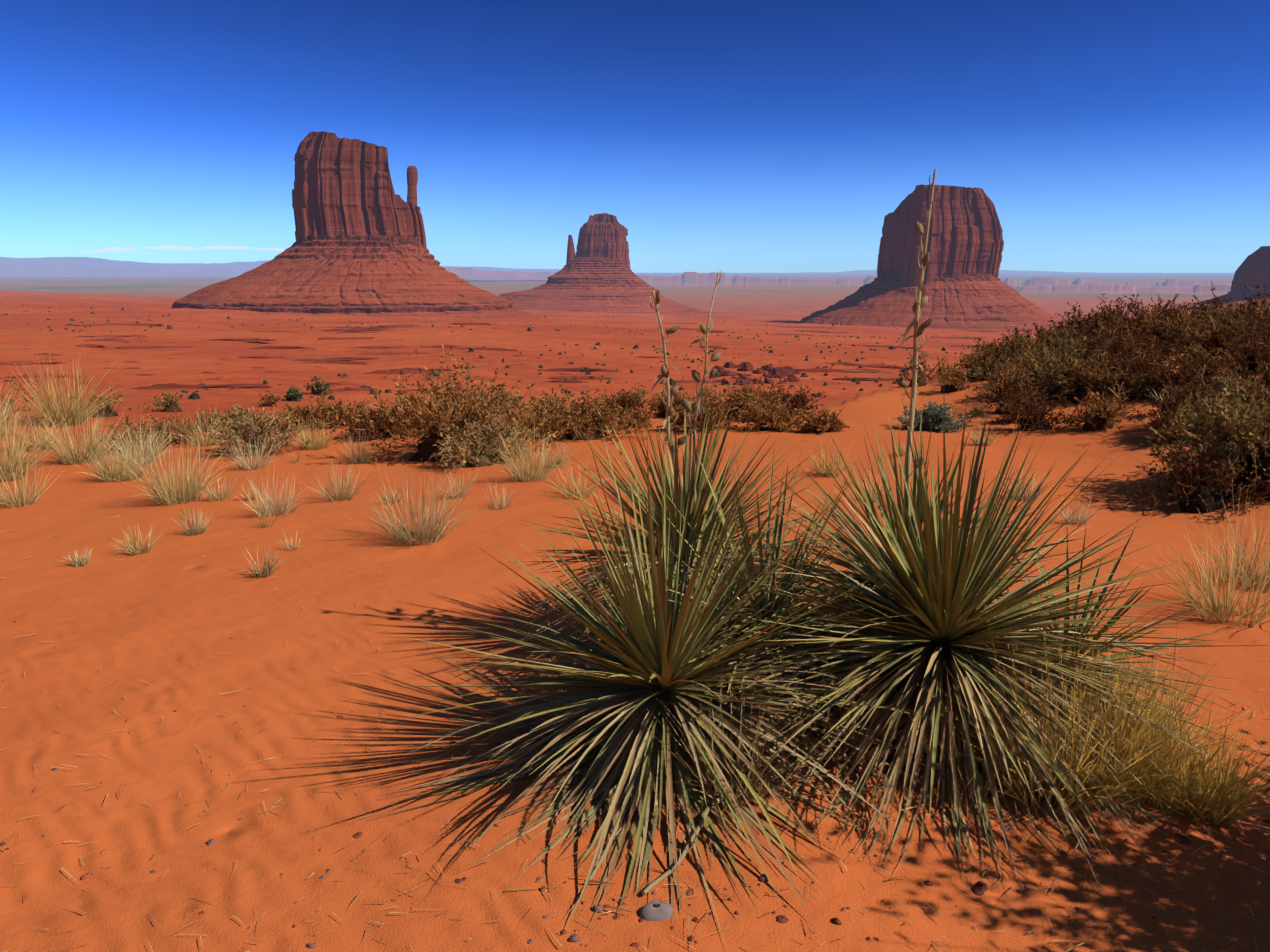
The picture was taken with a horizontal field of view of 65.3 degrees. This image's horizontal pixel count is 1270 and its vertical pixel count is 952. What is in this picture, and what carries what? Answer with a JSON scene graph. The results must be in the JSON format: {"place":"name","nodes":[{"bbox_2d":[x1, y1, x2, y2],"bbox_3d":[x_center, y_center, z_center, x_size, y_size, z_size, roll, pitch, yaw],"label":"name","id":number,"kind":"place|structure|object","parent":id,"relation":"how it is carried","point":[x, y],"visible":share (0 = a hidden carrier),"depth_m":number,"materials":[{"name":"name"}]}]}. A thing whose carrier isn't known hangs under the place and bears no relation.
{"place":"outdoors","nodes":[
{"label":"outdoors","id":0,"kind":"place"},
{"bbox_2d":[82,245,285,252],"bbox_3d":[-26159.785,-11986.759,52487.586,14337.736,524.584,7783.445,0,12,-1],"label":"cloud","id":1,"kind":"structure","parent":0,"point":[126,249],"depth_m":53095.91,"materials":[{"name":"white"}]},
{"bbox_2d":[0,273,1269,951],"bbox_3d":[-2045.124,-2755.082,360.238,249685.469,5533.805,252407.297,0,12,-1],"label":"terrain","id":2,"kind":"structure","parent":0,"point":[172,599],"depth_m":3.70,"materials":[{"name":"orange sand"}]},
{"bbox_2d":[172,131,544,318],"bbox_3d":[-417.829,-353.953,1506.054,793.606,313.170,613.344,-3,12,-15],"label":"butte","id":3,"kind":"object","parent":2,"relation":"on","point":[358,247],"visible":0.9,"depth_m":1426.51,"materials":[{"name":"brown stone"}]},
{"bbox_2d":[0,322,1004,393],"bbox_3d":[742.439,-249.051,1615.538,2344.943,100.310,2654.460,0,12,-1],"label":"rocks","id":4,"kind":"object","parent":2,"relation":"on","point":[777,372],"visible":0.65,"depth_m":465.11,"materials":[{"name":"brown stone"}]},
{"bbox_2d":[2,298,1155,399],"bbox_3d":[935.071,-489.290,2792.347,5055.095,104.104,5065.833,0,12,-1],"label":"scrub bushes","id":5,"kind":"object","parent":2,"relation":"on","point":[194,395],"visible":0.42,"depth_m":445.00,"materials":[{"name":"green plant"}]},
{"bbox_2d":[499,213,720,314],"bbox_3d":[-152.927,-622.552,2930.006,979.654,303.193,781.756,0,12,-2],"label":"butte","id":6,"kind":"object","parent":2,"relation":"on","point":[595,274],"visible":0.83,"depth_m":2842.82,"materials":[{"name":"brown stone"}]},
{"bbox_2d":[0,257,1231,294],"bbox_3d":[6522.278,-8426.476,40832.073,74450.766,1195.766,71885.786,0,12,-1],"label":"distant mesas","id":7,"kind":"structure","parent":2,"relation":"on","point":[58,267],"depth_m":13523.39,"materials":[{"name":"stone"}]},
{"bbox_2d":[0,281,1269,512],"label":"shrubs","id":8,"kind":"object","parent":2,"relation":"on","point":[1220,425],"visible":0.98,"depth_m":9.38,"materials":[{"name":"brown plant"}]},
{"bbox_2d":[0,345,1269,829],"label":"grass tufts","id":9,"kind":"object","parent":2,"relation":"on","point":[1186,775],"visible":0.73,"depth_m":3.05,"materials":[{"name":"beige plant"}]},
{"bbox_2d":[0,556,1269,951],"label":"pebbles","id":10,"kind":"object","parent":2,"relation":"on","point":[654,910],"visible":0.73,"depth_m":2.29,"materials":[{"name":"stone"}]},
{"bbox_2d":[0,450,1269,951],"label":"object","id":11,"kind":"object","parent":2,"relation":"on","point":[608,830],"visible":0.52,"depth_m":2.44,"materials":[{"name":"brown stone"}]},
{"bbox_2d":[364,376,1266,934],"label":"yucca plants","id":12,"kind":"object","parent":2,"relation":"on","point":[938,566],"visible":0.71,"depth_m":2.83,"materials":[{"name":"green plant"}]},
{"bbox_2d":[380,169,1269,951],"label":"dead yucca stalks","id":13,"kind":"object","parent":2,"relation":"on","point":[730,723],"visible":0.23,"depth_m":2.77,"materials":[{"name":"brown plant"}]},
{"bbox_2d":[794,184,1067,333],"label":"butte","id":14,"kind":"object","parent":2,"relation":"on","point":[965,286],"visible":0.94,"depth_m":1869.17,"materials":[{"name":"brown stone"}]},
{"bbox_2d":[1177,246,1269,314],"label":"butte","id":15,"kind":"object","parent":2,"relation":"on","point":[1253,269],"visible":0.44,"depth_m":2113.43,"materials":[{"name":"brown stone"}]},
{"bbox_2d":[0,0,1269,272],"label":"sky","id":16,"kind":"structure","parent":0,"point":[725,136],"materials":[{"name":"blue"}]}
]}

